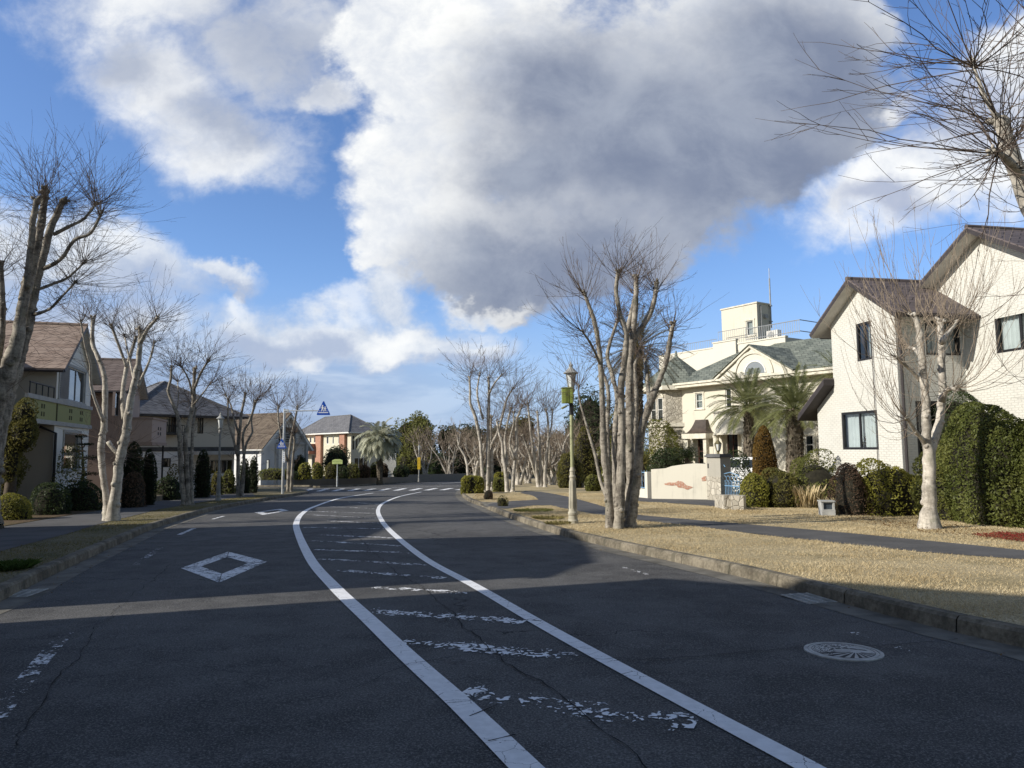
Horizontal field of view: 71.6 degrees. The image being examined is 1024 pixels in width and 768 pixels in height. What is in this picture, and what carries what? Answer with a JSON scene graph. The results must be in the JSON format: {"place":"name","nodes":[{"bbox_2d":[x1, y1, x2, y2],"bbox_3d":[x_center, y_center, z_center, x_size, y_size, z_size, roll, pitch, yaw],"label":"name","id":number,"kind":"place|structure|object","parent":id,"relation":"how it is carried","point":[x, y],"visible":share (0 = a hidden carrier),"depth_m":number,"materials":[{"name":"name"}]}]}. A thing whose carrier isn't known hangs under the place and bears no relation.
{"place":"outdoors","nodes":[
{"label":"outdoors","id":0,"kind":"place"},
{"bbox_2d":[4,499,121,525],"bbox_3d":[-40.150,2.102,3.843,59.673,2.543,87.985,0,-5,0],"label":"garden","id":1,"kind":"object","parent":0,"point":[34,518],"visible":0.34,"depth_m":21.51,"materials":[{"name":"soil"}]},
{"bbox_2d":[0,492,32,519],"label":"garden bush","id":2,"kind":"object","parent":1,"relation":"on","point":[14,508],"visible":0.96,"depth_m":20.61,"materials":[{"name":"green plant"}]},
{"bbox_2d":[29,482,72,514],"bbox_3d":[-15.104,3.754,23.226,1.146,1.110,1.308,0,-5,0],"label":"garden bush","id":3,"kind":"object","parent":1,"relation":"on","point":[49,500],"visible":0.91,"depth_m":22.97,"materials":[{"name":"green plant"}]},
{"bbox_2d":[50,443,87,491],"bbox_3d":[-16.727,3.494,26.869,1.300,2.513,1.162,0,-5,0],"label":"garden shrub","id":4,"kind":"object","parent":1,"relation":"on","point":[66,471],"visible":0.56,"depth_m":26.81,"materials":[{"name":"green plant"}]},
{"bbox_2d":[64,434,98,482],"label":"cloud pine","id":5,"kind":"object","parent":1,"relation":"on","point":[85,456],"visible":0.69,"depth_m":27.72,"materials":[{"name":"green plant"}]},
{"bbox_2d":[156,475,180,499],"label":"garden bush","id":6,"kind":"object","parent":1,"relation":"on","point":[168,488],"visible":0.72,"depth_m":34.26,"materials":[{"name":"green plant"}]},
{"bbox_2d":[0,493,253,550],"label":"path","id":7,"kind":"structure","parent":0,"point":[13,536],"depth_m":18.59,"materials":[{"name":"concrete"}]},
{"bbox_2d":[141,448,157,504],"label":"conifer","id":8,"kind":"object","parent":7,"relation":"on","point":[150,476],"visible":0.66,"depth_m":29.30,"materials":[{"name":"green plant"}]},
{"bbox_2d":[0,488,305,582],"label":"verge","id":9,"kind":"structure","parent":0,"point":[269,492],"depth_m":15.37,"materials":[{"name":"brown plant"}]},
{"bbox_2d":[0,397,39,499],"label":"garden tree","id":10,"kind":"object","parent":9,"relation":"on","point":[23,431],"visible":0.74,"depth_m":23.40,"materials":[{"name":"green plant"}]},
{"bbox_2d":[0,557,43,571],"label":"grass clump","id":11,"kind":"object","parent":9,"relation":"on","point":[10,564],"visible":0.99,"depth_m":10.05,"materials":[{"name":"green plant"}]},
{"bbox_2d":[64,481,102,510],"bbox_3d":[-15.499,4.048,25.669,1.430,1.121,1.400,0,-5,0],"label":"garden bush","id":12,"kind":"object","parent":9,"relation":"on","point":[84,496],"visible":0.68,"depth_m":25.32,"materials":[{"name":"green plant"}]},
{"bbox_2d":[0,98,182,528],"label":"bare tree","id":13,"kind":"object","parent":9,"relation":"on","point":[13,358],"visible":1,"depth_m":17.71,"materials":[{"name":"brown plant"}]},
{"bbox_2d":[41,262,203,520],"bbox_3d":[-11.181,0.293,20.361,4.282,7.640,4.810,2,-6,-21],"label":"bare tree","id":14,"kind":"object","parent":9,"relation":"on","point":[111,507],"visible":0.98,"depth_m":20.13,"materials":[{"name":"brown plant"}]},
{"bbox_2d":[121,441,144,495],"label":"conifer","id":15,"kind":"object","parent":9,"relation":"on","point":[130,461],"visible":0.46,"depth_m":28.14,"materials":[{"name":"green plant"}]},
{"bbox_2d":[120,471,146,507],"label":"garden shrub","id":16,"kind":"object","parent":9,"relation":"on","point":[134,492],"visible":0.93,"depth_m":27.36,"materials":[{"name":"green plant"}]},
{"bbox_2d":[121,313,254,505],"bbox_3d":[-12.919,1.141,29.522,5.185,7.927,5.698,0,-5,0],"label":"bare tree","id":17,"kind":"object","parent":9,"relation":"on","point":[186,491],"visible":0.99,"depth_m":29.11,"materials":[{"name":"brown plant"}]},
{"bbox_2d":[194,449,211,497],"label":"conifer","id":18,"kind":"object","parent":9,"relation":"on","point":[202,483],"visible":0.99,"depth_m":37.19,"materials":[{"name":"green plant"}]},
{"bbox_2d":[215,412,224,500],"bbox_3d":[-13.723,3.409,33.298,0.394,4.170,0.400,0,-5,0],"label":"street lamp","id":19,"kind":"object","parent":9,"relation":"on","point":[220,418],"visible":1,"depth_m":33.24,"materials":[{"name":"grey metal"}]},
{"bbox_2d":[222,469,235,493],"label":"garden bush","id":20,"kind":"object","parent":9,"relation":"on","point":[229,479],"visible":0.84,"depth_m":43.01,"materials":[{"name":"green plant"}]},
{"bbox_2d":[201,362,291,496],"bbox_3d":[-14.575,2.409,39.019,4.502,7.768,5.867,3,-6,-34],"label":"bare tree","id":21,"kind":"object","parent":9,"relation":"on","point":[239,492],"visible":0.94,"depth_m":38.40,"materials":[{"name":"brown plant"}]},
{"bbox_2d":[249,456,258,492],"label":"conifer","id":22,"kind":"object","parent":9,"relation":"on","point":[254,480],"visible":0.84,"depth_m":44.74,"materials":[{"name":"green plant"}]},
{"bbox_2d":[254,374,320,491],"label":"bare tree","id":23,"kind":"object","parent":9,"relation":"on","point":[289,484],"visible":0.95,"depth_m":46.60,"materials":[{"name":"brown plant"}]},
{"bbox_2d":[277,401,329,493],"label":"crossing sign","id":24,"kind":"object","parent":9,"relation":"on","point":[323,409],"visible":0.98,"depth_m":42.84,"materials":[{"name":"metal"}]},
{"bbox_2d":[0,477,1023,767],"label":"road","id":25,"kind":"structure","parent":0,"point":[170,665],"depth_m":5.53,"materials":[{"name":"grey asphalt"}]},
{"bbox_2d":[0,488,307,601],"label":"kerb","id":26,"kind":"structure","parent":25,"relation":"on","point":[23,580],"depth_m":12.52,"materials":[{"name":"concrete"}]},
{"bbox_2d":[0,494,307,613],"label":"gutter","id":27,"kind":"object","parent":25,"relation":"on","point":[63,576],"visible":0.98,"depth_m":11.47,"materials":[{"name":"concrete"}]},
{"bbox_2d":[258,468,286,479],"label":"hedge shrub","id":28,"kind":"object","parent":25,"relation":"on","point":[269,474],"visible":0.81,"depth_m":64.26,"materials":[{"name":"green plant"}]},
{"bbox_2d":[321,444,350,474],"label":"shrub","id":29,"kind":"object","parent":25,"relation":"on","point":[336,452],"visible":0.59,"depth_m":76.16,"materials":[{"name":"green plant"}]},
{"bbox_2d":[353,417,402,484],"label":"silver palm","id":30,"kind":"object","parent":25,"relation":"on","point":[379,444],"visible":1,"depth_m":72.78,"materials":[{"name":"plant"}]},
{"bbox_2d":[235,476,534,487],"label":"kerb","id":31,"kind":"structure","parent":25,"relation":"on","point":[313,486],"depth_m":67.96,"materials":[{"name":"concrete"}]},
{"bbox_2d":[417,420,475,473],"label":"bare tree","id":32,"kind":"object","parent":31,"relation":"on","point":[448,465],"visible":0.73,"depth_m":99.56,"materials":[{"name":"brown plant"}]},
{"bbox_2d":[293,472,532,484],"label":"retaining wall","id":33,"kind":"structure","parent":25,"relation":"on","point":[414,477],"depth_m":80.48,"materials":[{"name":"grey concrete"}]},
{"bbox_2d":[293,493,544,767],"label":"lane line","id":34,"kind":"object","parent":25,"relation":"on","point":[482,725],"visible":0.98,"depth_m":5.04,"materials":[{"name":"paint"}]},
{"bbox_2d":[401,426,442,473],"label":"bare tree","id":35,"kind":"object","parent":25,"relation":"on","point":[423,469],"visible":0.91,"depth_m":93.58,"materials":[{"name":"brown plant"}]},
{"bbox_2d":[373,608,525,623],"bbox_3d":[-0.706,2.389,7.318,1.778,0.030,0.475,-2,-6,19],"label":"zebra hatching","id":36,"kind":"object","parent":25,"relation":"on","point":[506,620],"visible":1,"depth_m":7.27,"materials":[{"name":"white paint"}]},
{"bbox_2d":[400,639,577,657],"bbox_3d":[-0.207,2.222,5.955,1.614,0.029,0.500,-2,-5,19],"label":"zebra hatching","id":37,"kind":"object","parent":25,"relation":"on","point":[504,651],"visible":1,"depth_m":5.96,"materials":[{"name":"white paint"}]},
{"bbox_2d":[336,517,646,767],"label":"road crack","id":38,"kind":"object","parent":25,"relation":"on","point":[524,673],"visible":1,"depth_m":5.09,"materials":[{"name":"black asphalt"}]},
{"bbox_2d":[463,685,697,729],"bbox_3d":[0.377,2.043,4.501,1.557,0.032,0.525,-3,-6,24],"label":"zebra hatching","id":39,"kind":"object","parent":25,"relation":"on","point":[476,691],"visible":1,"depth_m":4.40,"materials":[{"name":"white paint"}]},
{"bbox_2d":[376,492,825,767],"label":"lane line","id":40,"kind":"object","parent":25,"relation":"on","point":[777,750],"visible":0.97,"depth_m":4.96,"materials":[{"name":"paint"}]},
{"bbox_2d":[455,490,1023,660],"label":"gutter","id":41,"kind":"object","parent":25,"relation":"on","point":[1012,651],"visible":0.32,"depth_m":7.67,"materials":[{"name":"concrete"}]},
{"bbox_2d":[781,592,836,603],"bbox_3d":[3.389,2.452,8.117,0.356,0.016,0.521,1,-5,-15],"label":"drain grate","id":42,"kind":"object","parent":41,"relation":"on","point":[807,598],"visible":1,"depth_m":8.10,"materials":[{"name":"metal"}]},
{"bbox_2d":[461,493,1023,647],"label":"kerb","id":43,"kind":"structure","parent":25,"relation":"on","point":[989,629],"depth_m":8.15,"materials":[{"name":"concrete"}]},
{"bbox_2d":[804,642,883,661],"bbox_3d":[2.704,2.183,5.796,0.597,0.017,0.597,-1,-7,4],"label":"manhole cover","id":44,"kind":"object","parent":25,"relation":"on","point":[841,651],"visible":1,"depth_m":5.76,"materials":[{"name":"metal"}]},
{"bbox_2d":[0,0,1023,452],"label":"sky","id":45,"kind":"structure","parent":0,"point":[359,188],"materials":[{"name":"blue"}]},
{"bbox_2d":[488,500,552,508],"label":"path","id":46,"kind":"structure","parent":0,"point":[520,503],"depth_m":28.11,"materials":[{"name":"concrete"}]},
{"bbox_2d":[638,497,714,505],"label":"driveway","id":47,"kind":"structure","parent":0,"point":[698,502],"depth_m":29.09,"materials":[{"name":"concrete"}]},
{"bbox_2d":[466,478,1023,625],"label":"lawn","id":48,"kind":"structure","parent":0,"point":[531,486],"depth_m":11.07,"materials":[{"name":"beige plant"}]},
{"bbox_2d":[460,475,484,493],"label":"box hedge","id":49,"kind":"object","parent":48,"relation":"on","point":[470,484],"visible":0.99,"depth_m":40.92,"materials":[{"name":"green plant"}]},
{"bbox_2d":[447,418,499,475],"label":"bare tree","id":50,"kind":"object","parent":48,"relation":"on","point":[476,465],"visible":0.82,"depth_m":59.40,"materials":[{"name":"brown plant"}]},
{"bbox_2d":[460,426,506,475],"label":"bare tree","id":51,"kind":"object","parent":48,"relation":"on","point":[473,466],"visible":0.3,"depth_m":65.49,"materials":[{"name":"brown plant"}]},
{"bbox_2d":[440,338,539,491],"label":"bare tree","id":52,"kind":"object","parent":48,"relation":"on","point":[488,477],"visible":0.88,"depth_m":44.84,"materials":[{"name":"brown plant"}]},
{"bbox_2d":[465,368,553,491],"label":"bare tree","id":53,"kind":"object","parent":48,"relation":"on","point":[504,456],"visible":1,"depth_m":43.18,"materials":[{"name":"brown plant"}]},
{"bbox_2d":[494,422,545,484],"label":"bare tree","id":54,"kind":"object","parent":48,"relation":"on","point":[518,480],"visible":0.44,"depth_m":62.01,"materials":[{"name":"brown plant"}]},
{"bbox_2d":[507,428,552,482],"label":"bare tree","id":55,"kind":"object","parent":48,"relation":"on","point":[527,478],"visible":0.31,"depth_m":69.01,"materials":[{"name":"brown plant"}]},
{"bbox_2d":[496,374,573,486],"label":"bare tree","id":56,"kind":"object","parent":48,"relation":"on","point":[541,481],"visible":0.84,"depth_m":54.35,"materials":[{"name":"brown plant"}]},
{"bbox_2d":[528,419,582,484],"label":"bare tree","id":57,"kind":"object","parent":48,"relation":"on","point":[552,478],"visible":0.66,"depth_m":61.31,"materials":[{"name":"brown plant"}]},
{"bbox_2d":[561,362,577,523],"bbox_3d":[1.496,1.490,18.135,0.462,4.152,0.400,0,-5,0],"label":"street lamp","id":58,"kind":"object","parent":48,"relation":"on","point":[572,516],"visible":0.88,"depth_m":18.09,"materials":[{"name":"beige metal"}]},
{"bbox_2d":[556,452,585,487],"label":"garden shrub","id":59,"kind":"object","parent":48,"relation":"on","point":[563,472],"visible":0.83,"depth_m":51.05,"materials":[{"name":"green plant"}]},
{"bbox_2d":[574,426,596,482],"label":"garden shrub","id":60,"kind":"object","parent":48,"relation":"on","point":[584,455],"visible":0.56,"depth_m":58.32,"materials":[{"name":"green plant"}]},
{"bbox_2d":[561,384,614,478],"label":"garden tree","id":61,"kind":"object","parent":48,"relation":"on","point":[588,409],"visible":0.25,"depth_m":76.95,"materials":[{"name":"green plant"}]},
{"bbox_2d":[524,219,724,528],"bbox_3d":[2.527,-0.204,17.052,4.798,7.429,5.918,0,-5,0],"label":"bare tree","id":62,"kind":"object","parent":48,"relation":"on","point":[621,506],"visible":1,"depth_m":16.44,"materials":[{"name":"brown plant"}]},
{"bbox_2d":[582,305,692,434],"bbox_3d":[6.682,0.866,38.044,6.149,10.186,6.066,0,-5,0],"label":"date palm","id":63,"kind":"object","parent":48,"relation":"on","point":[640,389],"visible":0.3,"depth_m":37.84,"materials":[{"name":"plant"}]},
{"bbox_2d":[639,470,651,497],"bbox_3d":[6.074,4.863,33.468,0.240,1.607,2.060,1,-5,-13],"label":"gate post","id":64,"kind":"object","parent":48,"relation":"on","point":[646,491],"visible":0.36,"depth_m":32.54,"materials":[{"name":"paint"}]},
{"bbox_2d":[643,419,682,471],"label":"garden shrub","id":65,"kind":"object","parent":48,"relation":"on","point":[674,439],"visible":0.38,"depth_m":44.53,"materials":[{"name":"green plant"}]},
{"bbox_2d":[646,447,684,471],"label":"garden shrub","id":66,"kind":"object","parent":48,"relation":"on","point":[664,460],"visible":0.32,"depth_m":42.35,"materials":[{"name":"green plant"}]},
{"bbox_2d":[651,463,706,498],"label":"mural wall","id":67,"kind":"structure","parent":48,"relation":"on","point":[686,481],"depth_m":31.27,"materials":[{"name":"beige paint"}]},
{"bbox_2d":[672,442,702,463],"bbox_3d":[9.638,4.579,38.658,1.955,2.913,1.904,0,-5,0],"label":"cycad","id":68,"kind":"object","parent":48,"relation":"on","point":[690,456],"visible":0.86,"depth_m":38.63,"materials":[{"name":"green plant"}]},
{"bbox_2d":[704,438,732,499],"bbox_3d":[8.787,3.868,30.129,0.700,3.111,1.014,2,-6,-23],"label":"gate post","id":69,"kind":"object","parent":48,"relation":"on","point":[716,475],"visible":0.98,"depth_m":29.85,"materials":[{"name":"stone"}]},
{"bbox_2d":[714,494,745,509],"bbox_3d":[7.313,4.025,23.699,0.712,0.686,1.696,0,-5,0],"label":"stone edging","id":70,"kind":"object","parent":48,"relation":"on","point":[729,501],"visible":0.64,"depth_m":23.27,"materials":[{"name":"beige stone"}]},
{"bbox_2d":[642,275,832,490],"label":"mansion","id":71,"kind":"structure","parent":48,"relation":"on","point":[751,339],"depth_m":44.40,"materials":[{"name":"beige paint"}]},
{"bbox_2d":[727,449,751,494],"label":"dark shrub","id":72,"kind":"object","parent":48,"relation":"on","point":[740,469],"visible":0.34,"depth_m":33.63,"materials":[{"name":"green plant"}]},
{"bbox_2d":[704,368,788,456],"bbox_3d":[12.561,2.436,37.441,4.892,6.839,4.776,0,-5,0],"label":"feather palm","id":73,"kind":"object","parent":48,"relation":"on","point":[749,421],"visible":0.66,"depth_m":37.21,"materials":[{"name":"green plant"}]},
{"bbox_2d":[739,472,770,507],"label":"hedge","id":74,"kind":"object","parent":48,"relation":"on","point":[754,489],"visible":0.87,"depth_m":24.41,"materials":[{"name":"green plant"}]},
{"bbox_2d":[752,425,777,479],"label":"conifer","id":75,"kind":"object","parent":48,"relation":"on","point":[763,453],"visible":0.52,"depth_m":27.26,"materials":[{"name":"brown plant"}]},
{"bbox_2d":[761,467,798,507],"bbox_3d":[9.490,3.623,24.870,1.507,1.431,2.009,0,-5,0],"label":"hedge","id":76,"kind":"object","parent":48,"relation":"on","point":[779,482],"visible":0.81,"depth_m":24.37,"materials":[{"name":"green plant"}]},
{"bbox_2d":[735,360,826,474],"bbox_3d":[13.122,2.055,32.943,5.295,6.523,5.040,0,-5,0],"label":"feather palm","id":77,"kind":"object","parent":48,"relation":"on","point":[792,396],"visible":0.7,"depth_m":32.61,"materials":[{"name":"green plant"}]},
{"bbox_2d":[792,483,826,507],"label":"dry reed clump","id":78,"kind":"object","parent":48,"relation":"on","point":[804,500],"visible":0.88,"depth_m":23.91,"materials":[{"name":"beige plant"}]},
{"bbox_2d":[788,448,836,507],"bbox_3d":[10.516,3.284,24.867,2.239,2.089,2.674,0,-5,0],"label":"hedge","id":79,"kind":"object","parent":48,"relation":"on","point":[810,475],"visible":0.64,"depth_m":24.53,"materials":[{"name":"green plant"}]},
{"bbox_2d":[817,500,835,515],"bbox_3d":[8.949,3.541,20.190,0.391,0.458,0.400,-1,-5,8],"label":"utility box","id":80,"kind":"object","parent":48,"relation":"on","point":[826,507],"visible":0.94,"depth_m":20.06,"materials":[{"name":"concrete"}]},
{"bbox_2d":[827,462,874,515],"bbox_3d":[9.729,3.025,20.461,1.082,1.535,1.743,0,-5,0],"label":"bare shrub","id":81,"kind":"object","parent":48,"relation":"on","point":[849,492],"visible":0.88,"depth_m":20.07,"materials":[{"name":"brown plant"}]},
{"bbox_2d":[755,0,1023,386],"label":"bare tree","id":82,"kind":"object","parent":48,"relation":"on","point":[1005,151],"visible":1,"depth_m":7.53,"materials":[{"name":"brown plant"}]},
{"bbox_2d":[856,457,922,516],"bbox_3d":[10.681,2.945,20.356,2.497,1.684,2.398,0,-5,0],"label":"hedge","id":83,"kind":"object","parent":48,"relation":"on","point":[888,491],"visible":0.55,"depth_m":19.85,"materials":[{"name":"green plant"}]},
{"bbox_2d":[800,197,1023,528],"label":"bare tree","id":84,"kind":"object","parent":48,"relation":"on","point":[929,518],"visible":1,"depth_m":15.68,"materials":[{"name":"beige plant"}]},
{"bbox_2d":[909,445,954,520],"bbox_3d":[11.263,2.546,18.375,1.397,1.991,2.235,0,-5,0],"label":"hedge","id":85,"kind":"object","parent":48,"relation":"on","point":[944,511],"visible":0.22,"depth_m":18.11,"materials":[{"name":"green plant"}]},
{"bbox_2d":[844,516,1022,541],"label":"leaf litter","id":86,"kind":"object","parent":48,"relation":"on","point":[952,532],"visible":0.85,"depth_m":15.14,"materials":[{"name":"brown plant"}]},
{"bbox_2d":[920,388,977,462],"bbox_3d":[13.959,2.019,22.548,2.075,3.990,2.596,0,-5,0],"label":"round tree","id":87,"kind":"object","parent":48,"relation":"on","point":[954,404],"visible":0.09,"depth_m":22.11,"materials":[{"name":"green plant"}]},
{"bbox_2d":[936,401,1023,527],"bbox_3d":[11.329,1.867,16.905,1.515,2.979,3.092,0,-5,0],"label":"tall hedge","id":88,"kind":"object","parent":48,"relation":"on","point":[982,476],"visible":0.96,"depth_m":16.36,"materials":[{"name":"green plant"}]},
{"bbox_2d":[521,491,1023,558],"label":"path","id":89,"kind":"structure","parent":0,"point":[560,501],"depth_m":14.13,"materials":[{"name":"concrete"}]},
{"bbox_3d":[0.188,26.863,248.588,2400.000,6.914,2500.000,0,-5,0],"label":"ground","id":90,"kind":"structure","parent":0,"visible":0},
{"bbox_2d":[0,320,101,508],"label":"yellow band house","id":91,"kind":"structure","parent":90,"relation":"on","point":[57,388],"depth_m":27.67,"materials":[{"name":"beige paint"}]},
{"bbox_2d":[57,364,86,404],"bbox_3d":[-18.264,0.012,29.066,0.600,1.548,3.846,1,-5,-17],"label":"window","id":92,"kind":"structure","parent":91,"relation":"in","point":[67,384],"depth_m":29.29,"materials":[{"name":"glass"}]},
{"bbox_2d":[87,358,167,499],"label":"rose house","id":93,"kind":"structure","parent":90,"relation":"on","point":[148,425],"depth_m":35.11,"materials":[{"name":"paint"}]},
{"bbox_2d":[138,381,258,488],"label":"grey hip house","id":94,"kind":"structure","parent":90,"relation":"on","point":[209,443],"depth_m":47.79,"materials":[{"name":"beige paint"}]},
{"bbox_2d":[234,412,313,484],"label":"steep roof house","id":95,"kind":"structure","parent":90,"relation":"on","point":[269,450],"depth_m":70.77,"materials":[{"name":"white paint"}]},
{"bbox_2d":[302,414,376,475],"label":"brick house","id":96,"kind":"structure","parent":90,"relation":"on","point":[325,433],"depth_m":87.39,"materials":[{"name":"beige"}]},
{"bbox_2d":[392,410,439,474],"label":"evergreen tree","id":97,"kind":"object","parent":90,"relation":"on","point":[407,460],"visible":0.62,"depth_m":132.83,"materials":[{"name":"green plant"}]},
{"bbox_2d":[432,424,466,473],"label":"evergreen tree","id":98,"kind":"object","parent":90,"relation":"on","point":[440,469],"visible":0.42,"depth_m":133.67,"materials":[{"name":"green plant"}]},
{"bbox_2d":[457,423,486,473],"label":"evergreen tree","id":99,"kind":"object","parent":90,"relation":"on","point":[469,429],"visible":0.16,"depth_m":135.75,"materials":[{"name":"green plant"}]},
{"bbox_2d":[797,224,1023,493],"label":"white house","id":100,"kind":"structure","parent":90,"relation":"on","point":[837,411],"depth_m":22.56,"materials":[{"name":"paint"}]},
{"bbox_2d":[842,410,878,449],"bbox_3d":[11.784,1.560,23.865,0.204,1.283,1.795,1,-5,-11],"label":"window","id":101,"kind":"structure","parent":100,"relation":"in","point":[860,424],"depth_m":23.91,"materials":[{"name":"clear glass"}]},
{"bbox_2d":[856,322,871,361],"bbox_3d":[11.850,-1.420,23.688,0.204,1.277,0.732,1,-5,-11],"label":"window","id":102,"kind":"structure","parent":100,"relation":"in","point":[857,327],"depth_m":23.68,"materials":[{"name":"black glass"}]},
{"bbox_2d":[915,401,936,468],"bbox_3d":[12.947,1.616,22.401,0.886,2.162,0.520,1,-5,-11],"label":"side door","id":103,"kind":"structure","parent":100,"relation":"in","point":[919,423],"depth_m":22.31,"materials":[{"name":"brown glass"}]},
{"bbox_2d":[924,321,960,355],"bbox_3d":[13.653,-1.447,22.658,1.268,1.096,0.204,1,-5,-11],"label":"window","id":104,"kind":"structure","parent":100,"relation":"in","point":[932,344],"depth_m":22.69,"materials":[{"name":"grey glass"}]},
{"bbox_2d":[995,313,1023,352],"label":"window","id":105,"kind":"structure","parent":100,"relation":"in","point":[1013,331],"depth_m":21.17,"materials":[{"name":"white glass"}]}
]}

